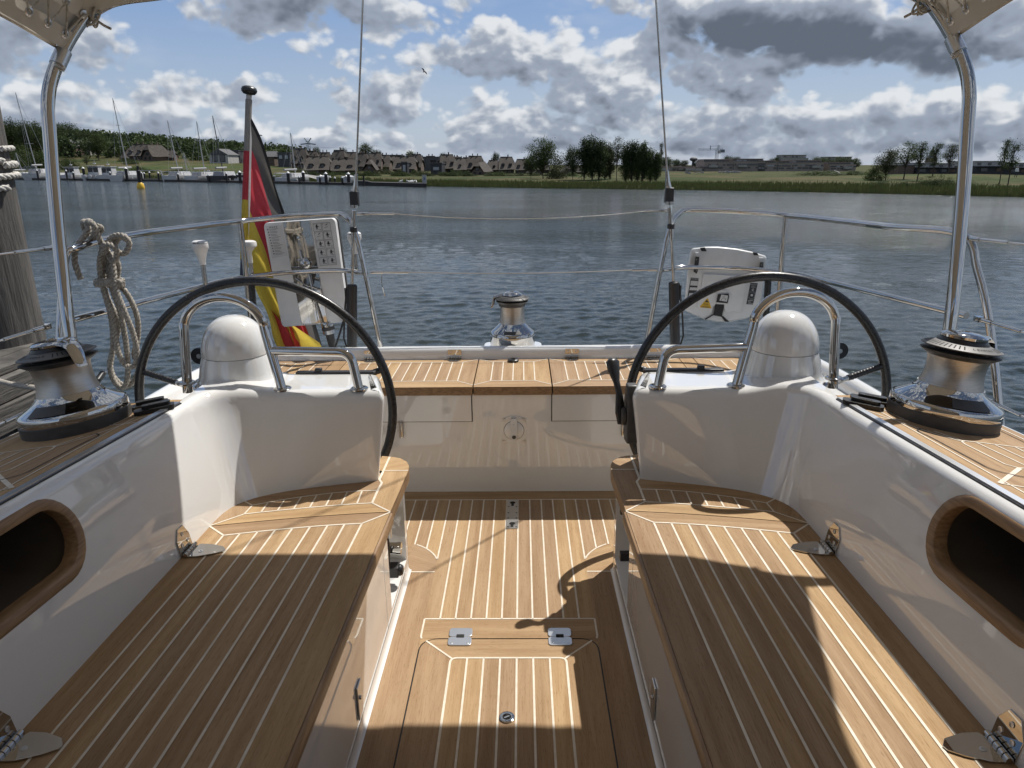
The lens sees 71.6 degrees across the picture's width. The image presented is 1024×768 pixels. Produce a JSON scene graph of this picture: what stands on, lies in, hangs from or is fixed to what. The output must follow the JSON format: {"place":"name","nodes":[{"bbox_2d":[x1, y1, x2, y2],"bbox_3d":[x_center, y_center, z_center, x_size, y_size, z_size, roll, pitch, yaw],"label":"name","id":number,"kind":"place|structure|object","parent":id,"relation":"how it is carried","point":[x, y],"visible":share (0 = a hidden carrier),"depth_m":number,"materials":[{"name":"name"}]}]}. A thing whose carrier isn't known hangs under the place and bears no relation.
{"place":"outdoors","nodes":[
{"label":"outdoors","id":0,"kind":"place"},
{"bbox_2d":[303,154,331,173],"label":"thatched house","id":1,"kind":"structure","parent":0,"point":[319,164],"depth_m":167.55,"materials":[{"name":"brown brick"}]},
{"bbox_2d":[438,152,454,172],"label":"thatched house","id":2,"kind":"structure","parent":0,"point":[448,159],"depth_m":185.34,"materials":[{"name":"brown brick"}]},
{"bbox_2d":[470,160,492,174],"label":"thatched house","id":3,"kind":"structure","parent":0,"point":[478,166],"depth_m":167.64,"materials":[{"name":"plant"}]},
{"bbox_2d":[0,0,1023,164],"label":"sky","id":4,"kind":"structure","parent":0,"point":[752,79],"materials":[{"name":"blue"}]},
{"bbox_2d":[11,147,1023,193],"bbox_3d":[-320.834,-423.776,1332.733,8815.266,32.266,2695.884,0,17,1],"label":"ground","id":5,"kind":"structure","parent":0,"point":[789,176],"depth_m":136.47,"materials":[{"name":"green plant"}]},
{"bbox_2d":[3,116,24,152],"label":"tree","id":6,"kind":"object","parent":5,"relation":"on","point":[12,125],"visible":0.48,"depth_m":228.72,"materials":[{"name":"green plant"}]},
{"bbox_2d":[8,142,25,166],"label":"bush","id":7,"kind":"object","parent":5,"relation":"on","point":[15,153],"visible":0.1,"depth_m":197.27,"materials":[{"name":"green plant"}]},
{"bbox_2d":[11,118,42,152],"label":"tree","id":8,"kind":"object","parent":5,"relation":"on","point":[30,134],"visible":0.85,"depth_m":226.06,"materials":[{"name":"green plant"}]},
{"bbox_2d":[10,143,44,168],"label":"bush","id":9,"kind":"object","parent":5,"relation":"on","point":[23,155],"visible":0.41,"depth_m":192.04,"materials":[{"name":"green plant"}]},
{"bbox_2d":[21,148,44,168],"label":"bush","id":10,"kind":"object","parent":5,"relation":"on","point":[39,158],"visible":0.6,"depth_m":188.25,"materials":[{"name":"green plant"}]},
{"bbox_2d":[28,119,43,151],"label":"tree","id":11,"kind":"object","parent":5,"relation":"on","point":[36,127],"visible":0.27,"depth_m":231.32,"materials":[{"name":"green plant"}]},
{"bbox_2d":[59,157,78,169],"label":"bush","id":12,"kind":"object","parent":5,"relation":"on","point":[65,164],"visible":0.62,"depth_m":186.98,"materials":[{"name":"green plant"}]},
{"bbox_2d":[56,121,82,137],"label":"tree","id":13,"kind":"object","parent":5,"relation":"on","point":[66,127],"visible":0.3,"depth_m":267.94,"materials":[{"name":"green plant"}]},
{"bbox_2d":[73,128,96,140],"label":"tree","id":14,"kind":"object","parent":5,"relation":"on","point":[80,135],"visible":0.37,"depth_m":253.33,"materials":[{"name":"green plant"}]},
{"bbox_2d":[81,132,109,158],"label":"tree","id":15,"kind":"object","parent":5,"relation":"on","point":[98,147],"visible":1,"depth_m":218.92,"materials":[{"name":"green plant"}]},
{"bbox_2d":[125,142,146,160],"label":"thatched house","id":16,"kind":"structure","parent":5,"relation":"on","point":[137,148],"depth_m":221.01,"materials":[{"name":"brown brick"}]},
{"bbox_2d":[140,142,169,160],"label":"thatched house","id":17,"kind":"structure","parent":5,"relation":"on","point":[152,152],"depth_m":218.65,"materials":[{"name":"plant"}]},
{"bbox_2d":[10,126,307,160],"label":"woodland","id":18,"kind":"object","parent":5,"relation":"on","point":[186,145],"visible":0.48,"depth_m":242.55,"materials":[{"name":"green plant"}]},
{"bbox_2d":[167,148,178,160],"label":"thatched house","id":19,"kind":"structure","parent":5,"relation":"on","point":[171,154],"depth_m":224.89,"materials":[{"name":"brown brick"}]},
{"bbox_2d":[208,149,238,162],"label":"glass fronted house","id":20,"kind":"structure","parent":5,"relation":"on","point":[226,157],"depth_m":219.38,"materials":[{"name":"stone"}]},
{"bbox_2d":[231,150,243,162],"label":"dark house","id":21,"kind":"structure","parent":5,"relation":"on","point":[240,153],"depth_m":230.01,"materials":[{"name":"stone"}]},
{"bbox_2d":[266,151,277,165],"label":"modern house","id":22,"kind":"structure","parent":5,"relation":"on","point":[272,156],"depth_m":219.91,"materials":[{"name":"brown brick"}]},
{"bbox_2d":[277,152,291,167],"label":"modern house","id":23,"kind":"structure","parent":5,"relation":"on","point":[282,158],"depth_m":214.61,"materials":[{"name":"stone"}]},
{"bbox_2d":[290,146,308,168],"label":"thatched house","id":24,"kind":"structure","parent":5,"relation":"on","point":[303,153],"depth_m":202.74,"materials":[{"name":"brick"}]},
{"bbox_2d":[330,147,346,160],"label":"thatched house","id":25,"kind":"structure","parent":5,"relation":"on","point":[337,154],"depth_m":200.67,"materials":[{"name":"brown brick"}]},
{"bbox_2d":[330,157,357,173],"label":"thatched house","id":26,"kind":"structure","parent":5,"relation":"on","point":[347,165],"depth_m":167.71,"materials":[{"name":"brown brick"}]},
{"bbox_2d":[354,151,368,170],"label":"thatched house","id":27,"kind":"structure","parent":5,"relation":"on","point":[363,157],"depth_m":193.73,"materials":[{"name":"brown brick"}]},
{"bbox_2d":[358,142,375,155],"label":"tree","id":28,"kind":"object","parent":5,"relation":"on","point":[364,148],"visible":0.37,"depth_m":255.32,"materials":[{"name":"green plant"}]},
{"bbox_2d":[362,158,379,173],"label":"thatched house","id":29,"kind":"structure","parent":5,"relation":"on","point":[373,167],"depth_m":173.49,"materials":[{"name":"brown brick"}]},
{"bbox_2d":[368,150,383,171],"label":"thatched house","id":30,"kind":"structure","parent":5,"relation":"on","point":[377,157],"depth_m":193.99,"materials":[{"name":"plant"}]},
{"bbox_2d":[382,153,392,170],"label":"thatched house","id":31,"kind":"structure","parent":5,"relation":"on","point":[387,161],"depth_m":198.78,"materials":[{"name":"brown brick"}]},
{"bbox_2d":[401,162,408,173],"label":"bay front","id":32,"kind":"object","parent":5,"relation":"on","point":[405,166],"visible":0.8,"depth_m":164.51,"materials":[{"name":"grey"}]},
{"bbox_2d":[392,154,418,173],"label":"thatched house","id":33,"kind":"structure","parent":5,"relation":"on","point":[411,160],"depth_m":179.60,"materials":[{"name":"plant"}]},
{"bbox_2d":[411,152,424,171],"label":"thatched house","id":34,"kind":"structure","parent":5,"relation":"on","point":[419,159],"depth_m":204.01,"materials":[{"name":"brown brick"}]},
{"bbox_2d":[423,157,438,170],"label":"flat roofed house","id":35,"kind":"structure","parent":5,"relation":"on","point":[428,161],"depth_m":224.22,"materials":[{"name":"stone"}]},
{"bbox_2d":[430,163,445,174],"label":"cube house","id":36,"kind":"structure","parent":5,"relation":"on","point":[436,168],"depth_m":168.36,"materials":[{"name":"grey"}]},
{"bbox_2d":[453,156,466,171],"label":"thatched house","id":37,"kind":"structure","parent":5,"relation":"on","point":[459,164],"depth_m":179.37,"materials":[{"name":"brown brick"}]},
{"bbox_2d":[466,154,482,172],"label":"thatched house","id":38,"kind":"structure","parent":5,"relation":"on","point":[471,161],"depth_m":189.23,"materials":[{"name":"brown brick"}]},
{"bbox_2d":[487,158,498,172],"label":"thatched house","id":39,"kind":"structure","parent":5,"relation":"on","point":[492,164],"depth_m":193.96,"materials":[{"name":"plant"}]},
{"bbox_2d":[498,155,514,173],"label":"thatched house","id":40,"kind":"structure","parent":5,"relation":"on","point":[506,165],"depth_m":184.04,"materials":[{"name":"brown brick"}]},
{"bbox_2d":[514,157,526,173],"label":"thatched house","id":41,"kind":"structure","parent":5,"relation":"on","point":[519,165],"depth_m":184.04,"materials":[{"name":"brown brick"}]},
{"bbox_2d":[523,154,538,173],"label":"tree","id":42,"kind":"object","parent":5,"relation":"on","point":[528,168],"visible":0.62,"depth_m":128.59,"materials":[{"name":"green plant"}]},
{"bbox_2d":[524,135,558,178],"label":"tree","id":43,"kind":"object","parent":5,"relation":"on","point":[544,155],"visible":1,"depth_m":120.91,"materials":[{"name":"green plant"}]},
{"bbox_2d":[545,153,568,178],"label":"bush","id":44,"kind":"object","parent":5,"relation":"on","point":[557,173],"visible":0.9,"depth_m":120.06,"materials":[{"name":"green plant"}]},
{"bbox_2d":[560,144,582,179],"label":"tree","id":45,"kind":"object","parent":5,"relation":"on","point":[571,159],"visible":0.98,"depth_m":113.25,"materials":[{"name":"green plant"}]},
{"bbox_2d":[575,135,591,179],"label":"tree","id":46,"kind":"object","parent":5,"relation":"on","point":[583,167],"visible":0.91,"depth_m":112.53,"materials":[{"name":"green plant"}]},
{"bbox_2d":[580,132,604,179],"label":"tree","id":47,"kind":"object","parent":5,"relation":"on","point":[591,173],"visible":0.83,"depth_m":112.19,"materials":[{"name":"green plant"}]},
{"bbox_2d":[591,139,611,179],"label":"tree","id":48,"kind":"object","parent":5,"relation":"on","point":[599,170],"visible":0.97,"depth_m":112.04,"materials":[{"name":"green plant"}]},
{"bbox_2d":[602,141,618,178],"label":"tree","id":49,"kind":"object","parent":5,"relation":"on","point":[606,164],"visible":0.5,"depth_m":114.56,"materials":[{"name":"green plant"}]},
{"bbox_2d":[605,147,615,178],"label":"tree","id":50,"kind":"object","parent":5,"relation":"on","point":[611,171],"visible":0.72,"depth_m":115.14,"materials":[{"name":"green plant"}]},
{"bbox_2d":[611,135,624,180],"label":"tree","id":51,"kind":"object","parent":5,"relation":"on","point":[615,154],"visible":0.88,"depth_m":108.51,"materials":[{"name":"green plant"}]},
{"bbox_2d":[616,141,632,181],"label":"tree","id":52,"kind":"object","parent":5,"relation":"on","point":[624,173],"visible":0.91,"depth_m":105.63,"materials":[{"name":"green plant"}]},
{"bbox_2d":[623,139,639,180],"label":"tree","id":53,"kind":"object","parent":5,"relation":"on","point":[634,152],"visible":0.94,"depth_m":105.03,"materials":[{"name":"green plant"}]},
{"bbox_2d":[631,141,645,180],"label":"tree","id":54,"kind":"object","parent":5,"relation":"on","point":[637,163],"visible":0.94,"depth_m":104.79,"materials":[{"name":"green plant"}]},
{"bbox_2d":[636,140,651,181],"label":"tree","id":55,"kind":"object","parent":5,"relation":"on","point":[643,152],"visible":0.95,"depth_m":104.61,"materials":[{"name":"green plant"}]},
{"bbox_2d":[642,147,662,180],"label":"tree","id":56,"kind":"object","parent":5,"relation":"on","point":[650,170],"visible":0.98,"depth_m":104.52,"materials":[{"name":"green plant"}]},
{"bbox_2d":[652,151,663,181],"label":"tree","id":57,"kind":"object","parent":5,"relation":"on","point":[657,174],"visible":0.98,"depth_m":104.45,"materials":[{"name":"green plant"}]},
{"bbox_2d":[661,156,676,165],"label":"tree","id":58,"kind":"object","parent":5,"relation":"on","point":[670,162],"visible":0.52,"depth_m":409.34,"materials":[{"name":"green plant"}]},
{"bbox_2d":[682,166,694,171],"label":"terrace block","id":59,"kind":"structure","parent":5,"relation":"on","point":[689,168],"depth_m":286.85,"materials":[{"name":"grey brick"}]},
{"bbox_2d":[698,145,724,157],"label":"tower crane","id":60,"kind":"object","parent":5,"relation":"on","point":[720,150],"visible":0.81,"depth_m":493.52,"materials":[{"name":"grey metal"}]},
{"bbox_2d":[696,159,732,171],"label":"terrace block","id":61,"kind":"structure","parent":5,"relation":"on","point":[716,164],"depth_m":287.12,"materials":[{"name":"grey brick"}]},
{"bbox_2d":[731,159,765,170],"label":"terrace block","id":62,"kind":"structure","parent":5,"relation":"on","point":[745,164],"depth_m":286.83,"materials":[{"name":"grey brick"}]},
{"bbox_2d":[757,160,777,170],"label":"terrace block","id":63,"kind":"structure","parent":5,"relation":"on","point":[771,165],"depth_m":286.97,"materials":[{"name":"grey brick"}]},
{"bbox_2d":[776,161,793,170],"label":"terrace block","id":64,"kind":"structure","parent":5,"relation":"on","point":[785,166],"depth_m":286.97,"materials":[{"name":"grey brick"}]},
{"bbox_2d":[776,155,807,160],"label":"terrace block","id":65,"kind":"structure","parent":5,"relation":"on","point":[792,157],"depth_m":402.27,"materials":[{"name":"concrete"}]},
{"bbox_2d":[783,160,823,170],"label":"terrace block","id":66,"kind":"structure","parent":5,"relation":"on","point":[807,165],"depth_m":286.86,"materials":[{"name":"grey brick"}]},
{"bbox_2d":[793,170,860,175],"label":"bush","id":67,"kind":"object","parent":5,"relation":"on","point":[811,173],"visible":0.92,"depth_m":137.36,"materials":[{"name":"green plant"}]},
{"bbox_2d":[823,162,855,170],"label":"terrace block","id":68,"kind":"structure","parent":5,"relation":"on","point":[839,166],"depth_m":287.17,"materials":[{"name":"grey brick"}]},
{"bbox_2d":[827,156,854,161],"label":"tree","id":69,"kind":"object","parent":5,"relation":"on","point":[843,159],"visible":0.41,"depth_m":408.48,"materials":[{"name":"green plant"}]},
{"bbox_2d":[841,170,866,174],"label":"bush","id":70,"kind":"object","parent":5,"relation":"on","point":[852,172],"visible":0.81,"depth_m":135.56,"materials":[{"name":"green plant"}]},
{"bbox_2d":[861,166,890,180],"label":"bush","id":71,"kind":"object","parent":5,"relation":"on","point":[873,171],"visible":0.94,"depth_m":106.28,"materials":[{"name":"green plant"}]},
{"bbox_2d":[873,147,902,180],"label":"tree","id":72,"kind":"object","parent":5,"relation":"on","point":[885,165],"visible":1,"depth_m":105.15,"materials":[{"name":"green plant"}]},
{"bbox_2d":[888,165,914,173],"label":"brick house","id":73,"kind":"structure","parent":5,"relation":"on","point":[900,169],"depth_m":144.60,"materials":[{"name":"brick"}]},
{"bbox_2d":[896,140,918,178],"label":"tree","id":74,"kind":"object","parent":5,"relation":"on","point":[913,147],"visible":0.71,"depth_m":109.86,"materials":[{"name":"green plant"}]},
{"bbox_2d":[896,163,941,173],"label":"white building","id":75,"kind":"structure","parent":5,"relation":"on","point":[928,169],"depth_m":143.85,"materials":[{"name":"grey"}]},
{"bbox_2d":[907,141,932,180],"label":"tree","id":76,"kind":"object","parent":5,"relation":"on","point":[922,150],"visible":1,"depth_m":103.23,"materials":[{"name":"green plant"}]},
{"bbox_2d":[918,176,939,185],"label":"bush","id":77,"kind":"object","parent":5,"relation":"on","point":[929,182],"visible":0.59,"depth_m":83.20,"materials":[{"name":"green plant"}]},
{"bbox_2d":[927,142,945,175],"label":"tree","id":78,"kind":"object","parent":5,"relation":"on","point":[935,153],"visible":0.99,"depth_m":119.38,"materials":[{"name":"green plant"}]},
{"bbox_2d":[928,173,952,186],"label":"bush","id":79,"kind":"object","parent":5,"relation":"on","point":[942,182],"visible":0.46,"depth_m":82.56,"materials":[{"name":"green plant"}]},
{"bbox_2d":[936,163,956,173],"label":"white building","id":80,"kind":"structure","parent":5,"relation":"on","point":[945,167],"depth_m":143.85,"materials":[{"name":"grey"}]},
{"bbox_2d":[937,141,958,173],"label":"tree","id":81,"kind":"object","parent":5,"relation":"on","point":[951,155],"visible":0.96,"depth_m":141.40,"materials":[{"name":"green plant"}]},
{"bbox_2d":[952,161,1007,173],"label":"white building","id":82,"kind":"structure","parent":5,"relation":"on","point":[984,167],"depth_m":143.91,"materials":[{"name":"grey"}]},
{"bbox_2d":[996,138,1012,183],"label":"tree","id":83,"kind":"object","parent":5,"relation":"on","point":[1008,141],"visible":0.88,"depth_m":89.75,"materials":[{"name":"green plant"}]},
{"bbox_2d":[1003,138,1023,184],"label":"tree","id":84,"kind":"object","parent":5,"relation":"on","point":[1012,157],"visible":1,"depth_m":83.52,"materials":[{"name":"green plant"}]},
{"bbox_2d":[1004,163,1023,174],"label":"white building","id":85,"kind":"structure","parent":5,"relation":"on","point":[1021,169],"depth_m":143.85,"materials":[{"name":"grey"}]},
{"bbox_2d":[15,180,1023,433],"bbox_3d":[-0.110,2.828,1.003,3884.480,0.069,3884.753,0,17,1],"label":"water","id":86,"kind":"structure","parent":0,"point":[593,300],"depth_m":23.85,"materials":[{"name":"blue liquid"}]},
{"bbox_2d":[0,343,35,439],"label":"wooden jetty","id":87,"kind":"object","parent":86,"relation":"on","point":[14,401],"visible":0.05,"depth_m":3.42,"materials":[{"name":"grey wood"}]},
{"bbox_2d":[0,108,46,349],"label":"mooring pile","id":88,"kind":"object","parent":86,"relation":"in","point":[20,310],"visible":0.14,"depth_m":3.73,"materials":[{"name":"grey wood"}]},
{"bbox_2d":[0,145,20,191],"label":"mooring rope","id":89,"kind":"object","parent":88,"relation":"attached to","point":[13,174],"visible":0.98,"depth_m":3.63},
{"bbox_2d":[15,92,45,179],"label":"moored sailboat","id":90,"kind":"object","parent":86,"relation":"on","point":[30,174],"visible":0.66,"depth_m":153.77,"materials":[{"name":"white"}]},
{"bbox_2d":[60,163,82,177],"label":"motor boat","id":91,"kind":"object","parent":86,"relation":"on","point":[75,170],"visible":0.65,"depth_m":151.31,"materials":[{"name":"white"}]},
{"bbox_2d":[81,163,101,180],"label":"motor boat","id":92,"kind":"object","parent":86,"relation":"on","point":[93,171],"visible":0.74,"depth_m":146.44,"materials":[{"name":"white"}]},
{"bbox_2d":[96,162,116,178],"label":"motor boat","id":93,"kind":"object","parent":86,"relation":"on","point":[105,169],"visible":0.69,"depth_m":145.36,"materials":[{"name":"white"}]},
{"bbox_2d":[107,98,143,180],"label":"moored sailboat","id":94,"kind":"object","parent":86,"relation":"on","point":[119,176],"visible":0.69,"depth_m":141.47,"materials":[{"name":"white"}]},
{"bbox_2d":[136,166,144,187],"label":"spar buoy","id":95,"kind":"object","parent":86,"relation":"on","point":[140,184],"visible":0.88,"depth_m":95.91,"materials":[{"name":"yellow"}]},
{"bbox_2d":[161,120,191,180],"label":"moored sailboat","id":96,"kind":"object","parent":86,"relation":"on","point":[171,175],"visible":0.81,"depth_m":137.62,"materials":[{"name":"white"}]},
{"bbox_2d":[15,178,361,185],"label":"pontoon","id":97,"kind":"object","parent":86,"relation":"on","point":[275,182],"visible":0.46,"depth_m":130.44,"materials":[{"name":"grey"}]},
{"bbox_2d":[183,121,216,179],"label":"moored sailboat","id":98,"kind":"object","parent":86,"relation":"on","point":[198,175],"visible":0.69,"depth_m":135.43,"materials":[{"name":"white"}]},
{"bbox_2d":[205,116,236,180],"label":"moored sailboat","id":99,"kind":"object","parent":86,"relation":"on","point":[218,175],"visible":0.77,"depth_m":132.46,"materials":[{"name":"white"}]},
{"bbox_2d":[274,133,309,181],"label":"moored sailboat","id":100,"kind":"object","parent":86,"relation":"on","point":[293,176],"visible":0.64,"depth_m":124.15,"materials":[{"name":"white"}]},
{"bbox_2d":[353,180,426,186],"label":"jetty","id":101,"kind":"object","parent":86,"relation":"in","point":[398,184],"visible":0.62,"depth_m":105.88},
{"bbox_2d":[0,0,1023,767],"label":"sailing yacht","id":102,"kind":"object","parent":86,"relation":"on","point":[772,540],"visible":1,"depth_m":2.06,"materials":[{"name":"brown wood"}]},
{"bbox_2d":[0,379,35,390],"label":"mooring rope","id":103,"kind":"object","parent":102,"relation":"attached to","point":[18,385],"visible":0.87,"depth_m":2.63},
{"bbox_2d":[71,218,140,389],"bbox_3d":[-1.558,-0.299,2.789,0.240,0.694,0.171,0,17,1],"label":"coiled rope","id":104,"kind":"object","parent":102,"relation":"hanging from","point":[109,267],"visible":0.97,"depth_m":2.77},
{"bbox_2d":[240,85,321,346],"bbox_3d":[-1.311,-0.886,3.955,0.396,1.465,0.284,0,17,1],"label":"flag","id":105,"kind":"object","parent":102,"relation":"attached to","point":[260,196],"visible":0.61,"depth_m":3.95,"materials":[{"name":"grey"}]},
{"bbox_2d":[264,217,347,346],"bbox_3d":[-1.136,-0.551,3.967,0.435,0.737,0.112,0,17,1],"label":"rescue sling case","id":106,"kind":"object","parent":102,"relation":"attached to","point":[312,243],"visible":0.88,"depth_m":3.92,"materials":[{"name":"white plastic"}]},
{"bbox_2d":[685,247,766,321],"bbox_3d":[1.211,-0.539,3.963,0.463,0.442,0.218,0,17,1],"label":"lifesaver pack","id":107,"kind":"object","parent":102,"relation":"attached to","point":[736,302],"visible":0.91,"depth_m":3.98,"materials":[{"name":"white plastic"}]},
{"bbox_2d":[87,173,1023,196],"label":"reeds","id":108,"kind":"object","parent":86,"relation":"on","point":[921,189],"visible":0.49,"depth_m":89.49,"materials":[{"name":"plant"}]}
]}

